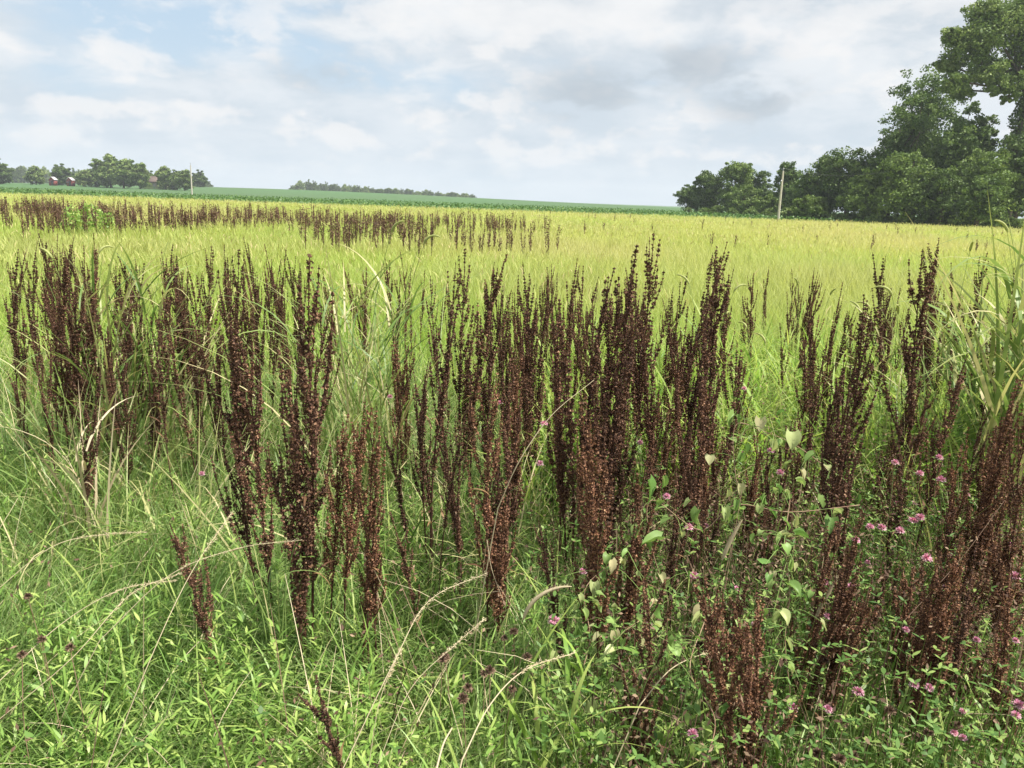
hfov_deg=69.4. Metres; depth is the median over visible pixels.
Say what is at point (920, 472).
clover bloom
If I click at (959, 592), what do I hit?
dock plant
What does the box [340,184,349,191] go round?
tree
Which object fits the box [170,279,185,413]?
dock plant
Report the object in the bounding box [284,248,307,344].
dock plant
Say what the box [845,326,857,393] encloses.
dock plant
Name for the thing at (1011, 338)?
dock plant
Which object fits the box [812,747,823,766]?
dried clover head
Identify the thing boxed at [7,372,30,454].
dock plant
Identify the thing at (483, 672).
dried clover head
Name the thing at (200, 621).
dock plant
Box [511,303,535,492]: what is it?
dock plant
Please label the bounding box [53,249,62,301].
dock plant
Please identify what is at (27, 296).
dock plant
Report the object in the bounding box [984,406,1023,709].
dock plant
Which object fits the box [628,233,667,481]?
dock plant
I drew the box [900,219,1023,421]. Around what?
grass tuft
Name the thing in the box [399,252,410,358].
dock plant
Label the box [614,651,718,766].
dry grass stalk
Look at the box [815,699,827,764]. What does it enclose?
dried clover head
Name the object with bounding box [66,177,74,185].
farm shed
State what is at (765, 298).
dock plant
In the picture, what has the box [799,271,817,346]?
dock plant
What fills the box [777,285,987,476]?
grass tuft
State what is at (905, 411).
dock plant
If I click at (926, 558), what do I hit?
clover bloom
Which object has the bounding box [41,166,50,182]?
tree
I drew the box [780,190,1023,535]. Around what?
grass tuft
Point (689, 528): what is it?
clover bloom
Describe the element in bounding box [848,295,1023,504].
grass tuft
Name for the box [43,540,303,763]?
dry grass stalk
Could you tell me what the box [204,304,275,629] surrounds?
dock plant
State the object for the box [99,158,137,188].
tree
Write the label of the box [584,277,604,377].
dock plant
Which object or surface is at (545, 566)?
dock plant
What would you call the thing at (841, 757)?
dried clover head
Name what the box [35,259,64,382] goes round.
dock plant
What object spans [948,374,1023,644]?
dock plant
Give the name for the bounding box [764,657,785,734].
dried clover head
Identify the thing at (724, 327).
dock plant
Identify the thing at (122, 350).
dock plant
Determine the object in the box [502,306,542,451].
dock plant
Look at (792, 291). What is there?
dock plant
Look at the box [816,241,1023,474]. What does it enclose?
grass tuft
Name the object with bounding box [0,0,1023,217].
sky
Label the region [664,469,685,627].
dock plant
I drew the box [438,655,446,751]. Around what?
dried clover head
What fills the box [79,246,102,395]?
dock plant
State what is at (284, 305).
dock plant
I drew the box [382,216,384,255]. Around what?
dock plant
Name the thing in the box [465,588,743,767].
grass tuft
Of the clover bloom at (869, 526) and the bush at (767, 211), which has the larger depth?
the bush at (767, 211)
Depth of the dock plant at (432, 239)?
17.85 m
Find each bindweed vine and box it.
[550,538,650,756]
[592,548,691,767]
[626,475,859,675]
[657,603,729,767]
[705,398,861,588]
[726,483,826,766]
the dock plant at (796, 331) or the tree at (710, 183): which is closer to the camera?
the dock plant at (796, 331)
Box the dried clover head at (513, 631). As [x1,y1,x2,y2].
[509,627,517,698]
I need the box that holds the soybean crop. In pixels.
[0,187,948,224]
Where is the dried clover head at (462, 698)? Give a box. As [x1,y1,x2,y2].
[456,692,469,764]
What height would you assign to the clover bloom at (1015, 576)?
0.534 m
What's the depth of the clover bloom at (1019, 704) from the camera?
1.83 m
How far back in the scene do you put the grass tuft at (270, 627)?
2.35 m
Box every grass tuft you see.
[0,233,168,425]
[0,237,362,481]
[0,364,149,561]
[106,219,583,500]
[236,520,328,685]
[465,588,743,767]
[570,314,743,450]
[640,273,797,417]
[708,320,800,447]
[726,277,864,395]
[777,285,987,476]
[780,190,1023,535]
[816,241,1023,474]
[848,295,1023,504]
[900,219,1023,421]
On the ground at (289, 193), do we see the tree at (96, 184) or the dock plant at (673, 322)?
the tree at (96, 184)
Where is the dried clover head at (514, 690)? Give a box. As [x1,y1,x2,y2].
[502,685,516,763]
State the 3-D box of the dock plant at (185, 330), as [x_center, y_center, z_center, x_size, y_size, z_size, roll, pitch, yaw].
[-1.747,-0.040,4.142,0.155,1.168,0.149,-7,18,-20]
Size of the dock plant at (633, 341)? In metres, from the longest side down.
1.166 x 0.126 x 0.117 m
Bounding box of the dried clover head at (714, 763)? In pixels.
[710,759,720,767]
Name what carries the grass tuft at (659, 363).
on the verge ground at (464, 648)
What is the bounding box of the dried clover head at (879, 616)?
[857,612,880,706]
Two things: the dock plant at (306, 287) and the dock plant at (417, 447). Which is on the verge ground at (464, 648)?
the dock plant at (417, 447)
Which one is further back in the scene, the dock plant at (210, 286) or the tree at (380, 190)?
the tree at (380, 190)
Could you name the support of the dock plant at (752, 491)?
on the verge ground at (464, 648)
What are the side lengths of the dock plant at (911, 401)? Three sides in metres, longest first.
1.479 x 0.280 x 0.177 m
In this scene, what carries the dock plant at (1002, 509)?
on the verge ground at (464, 648)
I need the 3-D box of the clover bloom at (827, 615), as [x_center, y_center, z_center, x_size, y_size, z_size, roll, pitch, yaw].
[0.903,0.892,2.189,0.034,0.476,0.033,2,14,0]
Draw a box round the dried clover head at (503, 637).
[500,634,510,722]
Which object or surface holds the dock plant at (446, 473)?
on the verge ground at (464, 648)
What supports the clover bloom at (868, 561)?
on the verge ground at (464, 648)
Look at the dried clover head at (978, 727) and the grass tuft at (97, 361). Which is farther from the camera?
the grass tuft at (97, 361)
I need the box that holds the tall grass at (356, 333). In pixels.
[0,267,1023,555]
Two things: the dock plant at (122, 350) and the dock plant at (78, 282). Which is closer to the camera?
the dock plant at (122, 350)
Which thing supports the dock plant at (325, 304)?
on the field ground at (349, 335)
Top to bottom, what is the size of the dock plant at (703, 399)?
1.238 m
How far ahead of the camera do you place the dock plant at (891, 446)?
3.38 m
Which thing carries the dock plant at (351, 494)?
on the verge ground at (464, 648)
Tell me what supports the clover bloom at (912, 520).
on the verge ground at (464, 648)
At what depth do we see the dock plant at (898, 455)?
2.87 m
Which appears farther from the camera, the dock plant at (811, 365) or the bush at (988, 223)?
the bush at (988, 223)
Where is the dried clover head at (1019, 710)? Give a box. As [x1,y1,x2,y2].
[1005,705,1021,758]
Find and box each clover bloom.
[197,471,219,603]
[387,394,392,524]
[491,400,503,506]
[534,460,543,590]
[537,420,546,570]
[547,615,563,729]
[579,568,588,657]
[619,440,643,568]
[655,493,670,643]
[670,523,693,653]
[673,571,699,655]
[682,523,708,632]
[682,728,700,767]
[722,386,746,504]
[761,469,784,608]
[765,448,773,550]
[785,702,799,762]
[807,613,829,750]
[820,705,832,767]
[845,523,874,621]
[849,687,863,762]
[859,560,870,601]
[860,524,887,686]
[868,459,900,605]
[873,527,904,654]
[886,681,918,767]
[887,626,909,728]
[901,517,918,624]
[903,513,926,615]
[904,470,923,577]
[910,683,934,766]
[913,553,932,646]
[921,454,943,583]
[933,475,946,577]
[946,728,958,767]
[951,708,967,762]
[951,734,967,766]
[963,636,981,726]
[972,571,1022,710]
[998,637,1019,746]
[1005,710,1022,746]
[1006,698,1023,757]
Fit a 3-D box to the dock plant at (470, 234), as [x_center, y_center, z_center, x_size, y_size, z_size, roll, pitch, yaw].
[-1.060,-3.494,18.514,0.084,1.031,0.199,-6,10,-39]
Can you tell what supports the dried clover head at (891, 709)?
on the verge ground at (464, 648)
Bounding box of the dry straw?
[0,337,1023,767]
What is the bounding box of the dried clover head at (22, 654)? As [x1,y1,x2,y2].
[16,650,30,767]
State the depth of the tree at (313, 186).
612.03 m
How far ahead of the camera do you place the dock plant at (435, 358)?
3.43 m
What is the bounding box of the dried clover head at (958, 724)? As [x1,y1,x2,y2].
[947,720,962,767]
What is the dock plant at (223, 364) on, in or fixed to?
on the verge ground at (464, 648)
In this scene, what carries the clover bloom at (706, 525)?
on the verge ground at (464, 648)
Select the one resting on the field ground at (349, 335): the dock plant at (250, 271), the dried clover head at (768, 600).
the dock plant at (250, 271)
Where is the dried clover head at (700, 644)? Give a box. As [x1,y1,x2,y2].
[675,641,703,748]
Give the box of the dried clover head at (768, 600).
[764,598,771,662]
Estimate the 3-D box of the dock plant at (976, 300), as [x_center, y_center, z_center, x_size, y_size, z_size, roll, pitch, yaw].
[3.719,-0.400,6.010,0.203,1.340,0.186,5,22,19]
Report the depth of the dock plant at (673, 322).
5.65 m
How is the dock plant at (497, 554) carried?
on the verge ground at (464, 648)
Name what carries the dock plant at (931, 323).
on the verge ground at (464, 648)
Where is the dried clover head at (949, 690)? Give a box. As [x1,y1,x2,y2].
[933,660,960,758]
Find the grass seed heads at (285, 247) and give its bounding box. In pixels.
[0,193,1023,333]
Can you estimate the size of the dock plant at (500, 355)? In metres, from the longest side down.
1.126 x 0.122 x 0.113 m
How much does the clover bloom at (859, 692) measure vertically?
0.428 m
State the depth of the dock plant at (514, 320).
4.63 m
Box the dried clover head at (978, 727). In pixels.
[959,724,979,767]
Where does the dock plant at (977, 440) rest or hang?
on the verge ground at (464, 648)
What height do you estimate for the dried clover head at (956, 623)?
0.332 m
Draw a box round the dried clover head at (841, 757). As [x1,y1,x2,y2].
[831,752,845,767]
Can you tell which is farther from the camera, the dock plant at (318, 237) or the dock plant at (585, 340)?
the dock plant at (318, 237)
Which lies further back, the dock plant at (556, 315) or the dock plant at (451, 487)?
the dock plant at (556, 315)
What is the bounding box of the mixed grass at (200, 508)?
[0,296,1023,652]
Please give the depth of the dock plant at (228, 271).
6.83 m
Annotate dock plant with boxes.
[2,241,47,423]
[5,249,33,417]
[6,245,28,340]
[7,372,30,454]
[18,208,23,237]
[30,326,58,509]
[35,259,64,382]
[36,203,40,227]
[36,233,60,377]
[40,245,89,471]
[40,285,76,417]
[42,238,77,366]
[46,291,61,457]
[50,210,55,239]
[51,233,65,338]
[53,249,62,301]
[54,269,86,363]
[55,291,79,463]
[66,250,88,318]
[66,305,78,414]
[69,249,102,459]
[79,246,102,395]
[79,364,102,555]
[81,261,101,418]
[93,233,99,302]
[94,303,124,471]
[101,326,116,457]
[102,330,115,461]
[108,262,128,356]
[108,295,133,415]
[111,356,136,500]
[114,255,143,398]
[116,286,153,442]
[120,257,145,412]
[143,299,169,485]
[146,331,181,527]
[147,284,176,448]
[160,258,172,336]
[160,297,197,483]
[161,245,172,385]
[163,257,205,433]
[164,258,169,350]
[169,256,190,425]
[169,523,232,697]
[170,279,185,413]
[172,254,189,336]
[174,273,211,463]
[174,284,205,451]
[186,263,221,448]
[186,305,227,484]
[186,325,202,486]
[195,245,219,414]
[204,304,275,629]
[210,292,244,405]
[217,249,253,486]
[222,267,246,365]
[223,245,228,346]
[223,277,240,324]
[225,257,233,348]
[238,278,262,418]
[239,250,248,357]
[242,261,282,433]
[243,237,270,357]
[243,270,268,373]
[262,267,280,387]
[264,244,281,355]
[264,253,335,679]
[265,262,280,403]
[269,264,293,412]
[272,250,286,361]
[277,275,292,392]
[277,284,291,369]
[279,264,307,418]
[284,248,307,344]
[285,354,301,520]
[288,327,307,459]
[297,674,345,767]
[299,306,340,502]
[303,212,306,253]
[310,278,322,358]
[314,401,372,644]
[316,220,319,240]
[319,286,328,333]
[321,268,339,374]
[324,407,392,676]
[330,224,333,247]
[334,227,337,255]
[342,262,358,341]
[347,278,369,368]
[349,215,353,243]
[353,215,357,242]
[356,268,370,375]
[372,223,378,254]
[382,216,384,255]
[382,359,435,579]
[383,258,403,360]
[386,335,415,492]
[387,225,391,243]
[389,512,422,658]
[392,346,410,508]
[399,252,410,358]
[407,236,410,254]
[407,280,415,386]
[414,363,429,469]
[417,271,424,367]
[421,219,426,244]
[423,294,460,581]
[426,301,450,521]
[429,275,446,398]
[431,224,435,255]
[437,405,471,618]
[437,442,464,604]
[439,442,462,553]
[444,262,459,446]
[446,248,479,484]
[448,426,466,606]
[464,373,516,653]
[466,253,509,502]
[467,225,471,246]
[469,234,474,252]
[477,359,521,630]
[482,262,498,382]
[484,492,517,623]
[492,294,508,411]
[494,290,511,437]
[496,335,511,418]
[498,286,511,415]
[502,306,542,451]
[502,350,530,561]
[508,230,512,250]
[508,280,523,378]
[511,262,549,461]
[511,279,530,430]
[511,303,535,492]
[520,228,526,256]
[520,288,542,437]
[522,298,543,488]
[534,520,572,711]
[536,267,557,356]
[541,300,569,493]
[542,274,560,392]
[545,237,549,257]
[546,267,615,593]
[549,264,557,329]
[556,227,561,253]
[562,258,578,382]
[563,295,574,351]
[570,265,585,412]
[571,310,591,430]
[571,393,620,721]
[573,312,587,391]
[576,301,595,397]
[577,312,613,423]
[581,294,633,535]
[581,430,599,604]
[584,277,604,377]
[585,362,588,408]
[589,244,638,608]
[591,312,601,417]
[593,342,636,516]
[597,334,604,380]
[598,302,632,391]
[599,357,607,516]
[606,445,659,709]
[608,273,634,363]
[613,361,631,551]
[616,300,641,524]
[617,566,672,767]
[620,290,639,377]
[621,294,644,422]
[623,268,647,470]
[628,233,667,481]
[633,306,662,566]
[643,395,675,548]
[651,386,671,502]
[651,405,680,546]
[655,306,667,368]
[659,298,671,395]
[660,332,679,444]
[662,298,708,479]
[663,272,687,371]
[664,242,729,443]
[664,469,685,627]
[666,307,688,459]
[668,340,689,482]
[671,305,678,349]
[674,284,726,541]
[674,310,717,612]
[676,418,718,611]
[680,308,694,440]
[681,438,719,641]
[691,578,748,757]
[692,433,724,513]
[693,574,776,767]
[694,269,734,417]
[697,260,732,537]
[704,343,743,576]
[716,312,730,364]
[721,355,753,482]
[725,456,745,505]
[728,589,806,767]
[734,303,746,347]
[735,433,766,603]
[741,273,757,388]
[750,494,783,611]
[760,419,795,619]
[761,269,768,333]
[777,412,810,588]
[778,323,788,413]
[778,521,840,711]
[785,292,795,357]
[789,269,797,326]
[789,281,810,353]
[790,561,879,766]
[794,291,803,350]
[794,300,847,472]
[795,283,825,373]
[795,333,820,412]
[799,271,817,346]
[799,317,831,425]
[799,343,826,577]
[803,277,819,335]
[809,294,885,573]
[818,306,840,423]
[818,507,866,752]
[819,354,856,642]
[821,357,857,493]
[823,282,843,371]
[830,307,857,385]
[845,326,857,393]
[848,563,899,667]
[853,335,877,419]
[862,426,911,555]
[863,442,892,546]
[867,252,891,398]
[875,398,908,614]
[876,295,890,350]
[877,290,893,357]
[877,608,956,765]
[878,249,935,548]
[878,566,956,709]
[881,314,891,395]
[884,288,900,375]
[890,385,936,529]
[890,550,954,715]
[893,303,911,379]
[893,532,967,767]
[897,332,924,466]
[899,238,939,407]
[907,359,966,583]
[914,307,946,396]
[917,283,945,400]
[919,272,941,351]
[923,546,971,699]
[932,326,945,410]
[934,443,973,583]
[935,506,964,584]
[938,565,995,726]
[940,541,982,767]
[941,263,963,390]
[941,293,950,376]
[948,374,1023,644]
[950,313,961,395]
[952,402,999,550]
[961,252,989,374]
[961,400,1023,586]
[964,330,995,452]
[967,451,1023,643]
[969,557,1023,761]
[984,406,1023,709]
[989,330,1017,417]
[993,328,1017,392]
[1000,293,1016,362]
[1003,268,1019,348]
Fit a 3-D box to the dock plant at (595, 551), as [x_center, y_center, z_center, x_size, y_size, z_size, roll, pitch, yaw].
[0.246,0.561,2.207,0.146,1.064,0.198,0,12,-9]
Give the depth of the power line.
95.95 m
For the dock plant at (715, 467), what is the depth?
3.46 m
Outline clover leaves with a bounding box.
[0,363,1023,767]
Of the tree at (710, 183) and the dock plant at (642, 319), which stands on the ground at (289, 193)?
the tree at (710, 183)
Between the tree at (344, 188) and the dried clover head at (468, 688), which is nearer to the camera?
the dried clover head at (468, 688)
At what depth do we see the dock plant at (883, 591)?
2.53 m
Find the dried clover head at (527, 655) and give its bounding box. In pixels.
[523,652,541,713]
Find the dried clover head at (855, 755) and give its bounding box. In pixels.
[848,752,859,765]
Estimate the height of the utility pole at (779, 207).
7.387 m
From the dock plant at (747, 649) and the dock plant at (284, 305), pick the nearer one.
the dock plant at (747, 649)
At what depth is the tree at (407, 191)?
661.14 m
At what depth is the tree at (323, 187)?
642.07 m
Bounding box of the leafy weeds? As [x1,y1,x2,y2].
[0,386,1023,767]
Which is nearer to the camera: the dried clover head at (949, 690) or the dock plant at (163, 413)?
the dried clover head at (949, 690)
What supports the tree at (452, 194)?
on the ground at (289, 193)
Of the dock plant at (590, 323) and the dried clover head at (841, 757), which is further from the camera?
the dock plant at (590, 323)
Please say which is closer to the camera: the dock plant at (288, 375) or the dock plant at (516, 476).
the dock plant at (516, 476)
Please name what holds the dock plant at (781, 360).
on the verge ground at (464, 648)
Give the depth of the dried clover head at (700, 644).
2.12 m
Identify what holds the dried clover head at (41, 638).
on the verge ground at (464, 648)
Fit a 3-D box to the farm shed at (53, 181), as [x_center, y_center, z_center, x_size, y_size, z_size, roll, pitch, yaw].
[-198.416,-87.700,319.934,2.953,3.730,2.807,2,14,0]
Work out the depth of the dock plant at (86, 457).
3.16 m
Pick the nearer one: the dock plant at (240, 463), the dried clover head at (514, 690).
the dried clover head at (514, 690)
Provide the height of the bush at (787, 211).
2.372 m
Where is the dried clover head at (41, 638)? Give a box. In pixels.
[36,634,65,747]
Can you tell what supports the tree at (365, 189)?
on the ground at (289, 193)
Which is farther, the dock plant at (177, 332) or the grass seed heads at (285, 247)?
the grass seed heads at (285, 247)
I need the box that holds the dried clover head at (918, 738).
[909,732,924,765]
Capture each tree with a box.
[0,159,13,183]
[5,168,20,182]
[11,165,25,182]
[22,165,46,184]
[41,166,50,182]
[49,163,75,184]
[71,168,78,183]
[75,169,96,186]
[87,169,100,186]
[88,153,117,187]
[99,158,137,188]
[127,162,152,188]
[154,165,172,189]
[168,169,180,189]
[171,169,194,190]
[192,169,208,186]
[296,180,305,189]
[305,179,311,189]
[309,181,318,190]
[319,183,326,190]
[328,184,337,190]
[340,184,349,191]
[353,185,361,191]
[361,186,368,192]
[375,188,384,192]
[386,188,397,193]
[403,188,413,194]
[447,192,457,196]
[673,184,701,211]
[690,170,726,211]
[711,160,757,204]
[721,184,763,213]
[747,171,775,208]
[756,193,784,215]
[769,161,801,214]
[784,176,810,207]
[790,194,829,217]
[791,151,845,216]
[820,145,876,213]
[836,167,889,222]
[860,94,941,215]
[868,149,940,225]
[884,64,961,214]
[900,167,968,225]
[903,115,993,224]
[931,0,1023,217]
[933,100,981,166]
[947,148,1023,217]
[948,174,1013,227]
[971,113,1000,162]
[990,131,1023,218]
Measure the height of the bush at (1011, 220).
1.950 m
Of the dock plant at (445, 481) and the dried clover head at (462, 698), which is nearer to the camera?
the dried clover head at (462, 698)
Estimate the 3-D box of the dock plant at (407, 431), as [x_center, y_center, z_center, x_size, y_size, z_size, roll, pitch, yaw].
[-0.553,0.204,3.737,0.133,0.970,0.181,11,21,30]
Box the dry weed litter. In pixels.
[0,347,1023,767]
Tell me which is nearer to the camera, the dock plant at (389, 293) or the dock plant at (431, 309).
the dock plant at (431, 309)
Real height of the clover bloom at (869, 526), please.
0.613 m
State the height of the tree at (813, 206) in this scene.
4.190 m
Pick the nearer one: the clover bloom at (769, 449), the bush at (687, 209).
the clover bloom at (769, 449)
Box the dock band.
[0,193,1018,251]
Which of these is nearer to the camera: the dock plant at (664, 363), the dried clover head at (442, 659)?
the dried clover head at (442, 659)
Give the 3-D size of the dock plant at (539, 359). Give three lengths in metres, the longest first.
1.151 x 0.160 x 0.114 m
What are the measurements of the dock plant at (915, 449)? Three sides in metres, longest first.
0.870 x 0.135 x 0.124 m
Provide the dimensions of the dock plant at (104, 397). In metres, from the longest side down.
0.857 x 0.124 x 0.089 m
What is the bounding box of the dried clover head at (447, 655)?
[441,652,450,761]
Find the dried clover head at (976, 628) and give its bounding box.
[951,624,979,735]
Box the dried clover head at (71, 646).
[64,643,87,767]
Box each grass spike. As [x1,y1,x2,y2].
[522,584,571,727]
[696,519,742,680]
[773,576,838,723]
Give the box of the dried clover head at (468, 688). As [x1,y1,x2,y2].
[460,683,472,754]
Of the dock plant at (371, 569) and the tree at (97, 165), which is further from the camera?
the tree at (97, 165)
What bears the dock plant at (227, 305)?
on the field ground at (349, 335)
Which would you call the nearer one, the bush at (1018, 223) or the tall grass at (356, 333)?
the tall grass at (356, 333)
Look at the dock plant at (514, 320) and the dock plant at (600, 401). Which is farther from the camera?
the dock plant at (514, 320)
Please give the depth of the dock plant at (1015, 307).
5.35 m
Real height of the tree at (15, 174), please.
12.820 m
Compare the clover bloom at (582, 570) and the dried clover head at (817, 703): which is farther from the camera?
the clover bloom at (582, 570)
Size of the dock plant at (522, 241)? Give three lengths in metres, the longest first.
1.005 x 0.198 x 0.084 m
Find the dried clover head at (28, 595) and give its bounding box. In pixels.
[23,592,55,729]
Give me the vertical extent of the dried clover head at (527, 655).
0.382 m
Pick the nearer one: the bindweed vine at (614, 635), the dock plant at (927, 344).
the bindweed vine at (614, 635)
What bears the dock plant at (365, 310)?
on the field ground at (349, 335)
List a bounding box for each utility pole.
[190,163,192,194]
[777,168,783,219]
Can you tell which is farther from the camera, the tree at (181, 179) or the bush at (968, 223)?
the tree at (181, 179)
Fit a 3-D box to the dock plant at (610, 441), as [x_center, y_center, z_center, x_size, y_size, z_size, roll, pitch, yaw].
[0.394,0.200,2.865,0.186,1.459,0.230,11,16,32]
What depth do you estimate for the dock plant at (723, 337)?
5.85 m
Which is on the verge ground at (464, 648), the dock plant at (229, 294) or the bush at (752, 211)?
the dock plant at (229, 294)
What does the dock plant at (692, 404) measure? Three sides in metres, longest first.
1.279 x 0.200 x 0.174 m
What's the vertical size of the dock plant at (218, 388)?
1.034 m
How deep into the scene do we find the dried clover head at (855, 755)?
1.76 m
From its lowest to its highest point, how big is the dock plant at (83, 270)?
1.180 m
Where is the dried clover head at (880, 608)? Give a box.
[865,604,882,706]
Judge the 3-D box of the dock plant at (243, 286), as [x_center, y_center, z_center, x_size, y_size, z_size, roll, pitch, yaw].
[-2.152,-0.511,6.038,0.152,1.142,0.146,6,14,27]
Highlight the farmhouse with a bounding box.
[141,176,164,188]
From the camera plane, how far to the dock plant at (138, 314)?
4.43 m
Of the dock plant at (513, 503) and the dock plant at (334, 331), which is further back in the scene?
the dock plant at (334, 331)
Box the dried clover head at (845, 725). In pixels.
[833,718,847,767]
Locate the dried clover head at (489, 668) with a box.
[485,664,495,754]
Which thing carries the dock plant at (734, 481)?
on the verge ground at (464, 648)
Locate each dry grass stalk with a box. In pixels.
[0,530,145,587]
[0,572,181,718]
[0,580,177,680]
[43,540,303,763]
[106,512,232,767]
[343,571,485,767]
[368,648,402,767]
[376,617,486,767]
[436,728,452,767]
[459,650,577,767]
[468,380,593,681]
[471,542,502,669]
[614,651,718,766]
[687,492,741,765]
[838,500,1004,767]
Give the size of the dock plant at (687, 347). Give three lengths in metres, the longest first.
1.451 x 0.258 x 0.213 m
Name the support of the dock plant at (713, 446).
on the verge ground at (464, 648)
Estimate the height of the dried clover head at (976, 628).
0.408 m
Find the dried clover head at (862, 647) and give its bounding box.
[849,646,864,706]
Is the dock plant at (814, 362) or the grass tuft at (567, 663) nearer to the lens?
the grass tuft at (567, 663)
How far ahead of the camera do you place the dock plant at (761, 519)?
2.86 m
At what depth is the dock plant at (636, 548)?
2.20 m
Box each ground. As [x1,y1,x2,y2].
[0,183,1022,220]
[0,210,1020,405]
[0,394,1023,767]
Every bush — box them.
[59,202,115,240]
[684,207,693,214]
[710,205,727,214]
[725,207,739,216]
[743,209,757,217]
[759,208,776,218]
[780,207,794,218]
[792,208,813,220]
[827,213,840,221]
[832,212,848,221]
[843,212,856,223]
[864,213,884,223]
[930,213,953,225]
[955,219,980,226]
[979,217,1005,228]
[1000,217,1014,227]
[1010,218,1023,228]
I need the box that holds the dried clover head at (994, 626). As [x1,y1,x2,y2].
[971,623,997,720]
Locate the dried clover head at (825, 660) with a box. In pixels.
[813,657,829,747]
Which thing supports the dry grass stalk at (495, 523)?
on the verge ground at (464, 648)
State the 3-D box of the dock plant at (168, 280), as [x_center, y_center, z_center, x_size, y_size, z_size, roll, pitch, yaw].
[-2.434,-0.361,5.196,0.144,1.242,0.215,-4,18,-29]
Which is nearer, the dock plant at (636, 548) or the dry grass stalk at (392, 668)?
the dry grass stalk at (392, 668)
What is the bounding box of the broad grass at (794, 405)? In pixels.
[475,303,1023,534]
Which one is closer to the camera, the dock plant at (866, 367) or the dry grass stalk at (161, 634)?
the dry grass stalk at (161, 634)
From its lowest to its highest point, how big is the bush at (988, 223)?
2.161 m
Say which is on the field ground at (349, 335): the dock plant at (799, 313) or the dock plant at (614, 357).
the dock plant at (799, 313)
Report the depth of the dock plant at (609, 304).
5.86 m
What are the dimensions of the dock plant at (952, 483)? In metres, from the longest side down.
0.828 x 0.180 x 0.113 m
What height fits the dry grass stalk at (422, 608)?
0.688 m
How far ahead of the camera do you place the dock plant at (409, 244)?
17.64 m
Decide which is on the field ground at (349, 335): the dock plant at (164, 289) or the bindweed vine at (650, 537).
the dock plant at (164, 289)
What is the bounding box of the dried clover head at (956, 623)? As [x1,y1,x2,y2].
[941,620,960,693]
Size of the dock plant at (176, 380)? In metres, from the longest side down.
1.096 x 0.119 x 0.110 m
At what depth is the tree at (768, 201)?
123.28 m
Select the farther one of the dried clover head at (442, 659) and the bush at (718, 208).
the bush at (718, 208)
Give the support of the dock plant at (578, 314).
on the verge ground at (464, 648)
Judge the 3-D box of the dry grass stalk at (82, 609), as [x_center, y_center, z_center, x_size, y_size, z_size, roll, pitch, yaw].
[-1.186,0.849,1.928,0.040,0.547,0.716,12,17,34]
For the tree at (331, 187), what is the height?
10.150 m
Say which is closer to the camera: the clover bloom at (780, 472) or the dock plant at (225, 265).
the clover bloom at (780, 472)
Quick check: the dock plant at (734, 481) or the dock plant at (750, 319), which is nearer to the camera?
the dock plant at (734, 481)
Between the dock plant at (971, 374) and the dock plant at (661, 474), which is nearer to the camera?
the dock plant at (661, 474)
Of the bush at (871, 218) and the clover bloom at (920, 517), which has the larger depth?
the bush at (871, 218)
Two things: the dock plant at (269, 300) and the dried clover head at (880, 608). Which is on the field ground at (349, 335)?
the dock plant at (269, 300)
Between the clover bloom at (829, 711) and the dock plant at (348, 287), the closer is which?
the clover bloom at (829, 711)
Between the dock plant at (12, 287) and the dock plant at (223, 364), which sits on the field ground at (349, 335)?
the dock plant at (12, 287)
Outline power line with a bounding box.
[784,168,893,175]
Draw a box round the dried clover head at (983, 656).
[979,653,990,723]
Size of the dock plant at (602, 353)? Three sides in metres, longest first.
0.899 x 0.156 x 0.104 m
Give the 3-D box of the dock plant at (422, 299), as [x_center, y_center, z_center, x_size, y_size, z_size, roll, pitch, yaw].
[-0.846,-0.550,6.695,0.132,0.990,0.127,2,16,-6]
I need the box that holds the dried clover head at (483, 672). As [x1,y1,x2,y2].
[474,668,489,752]
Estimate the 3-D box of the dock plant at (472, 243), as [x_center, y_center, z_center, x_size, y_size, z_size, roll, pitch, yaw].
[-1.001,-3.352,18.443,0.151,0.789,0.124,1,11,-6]
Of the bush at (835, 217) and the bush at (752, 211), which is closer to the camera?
the bush at (835, 217)
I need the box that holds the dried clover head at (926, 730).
[921,728,933,767]
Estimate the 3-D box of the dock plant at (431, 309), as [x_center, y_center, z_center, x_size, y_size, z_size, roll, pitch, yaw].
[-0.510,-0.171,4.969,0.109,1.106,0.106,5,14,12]
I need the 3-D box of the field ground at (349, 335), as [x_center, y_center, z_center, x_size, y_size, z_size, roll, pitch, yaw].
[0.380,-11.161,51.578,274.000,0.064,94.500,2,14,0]
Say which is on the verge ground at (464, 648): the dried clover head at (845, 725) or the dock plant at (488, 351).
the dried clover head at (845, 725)
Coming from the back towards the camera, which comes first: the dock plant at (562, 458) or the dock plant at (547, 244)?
the dock plant at (547, 244)
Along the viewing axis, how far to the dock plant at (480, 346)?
3.62 m
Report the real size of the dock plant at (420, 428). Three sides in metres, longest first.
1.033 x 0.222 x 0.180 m
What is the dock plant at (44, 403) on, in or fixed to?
on the verge ground at (464, 648)
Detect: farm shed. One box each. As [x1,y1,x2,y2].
[47,177,57,185]
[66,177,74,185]
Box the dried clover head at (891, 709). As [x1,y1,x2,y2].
[884,705,896,765]

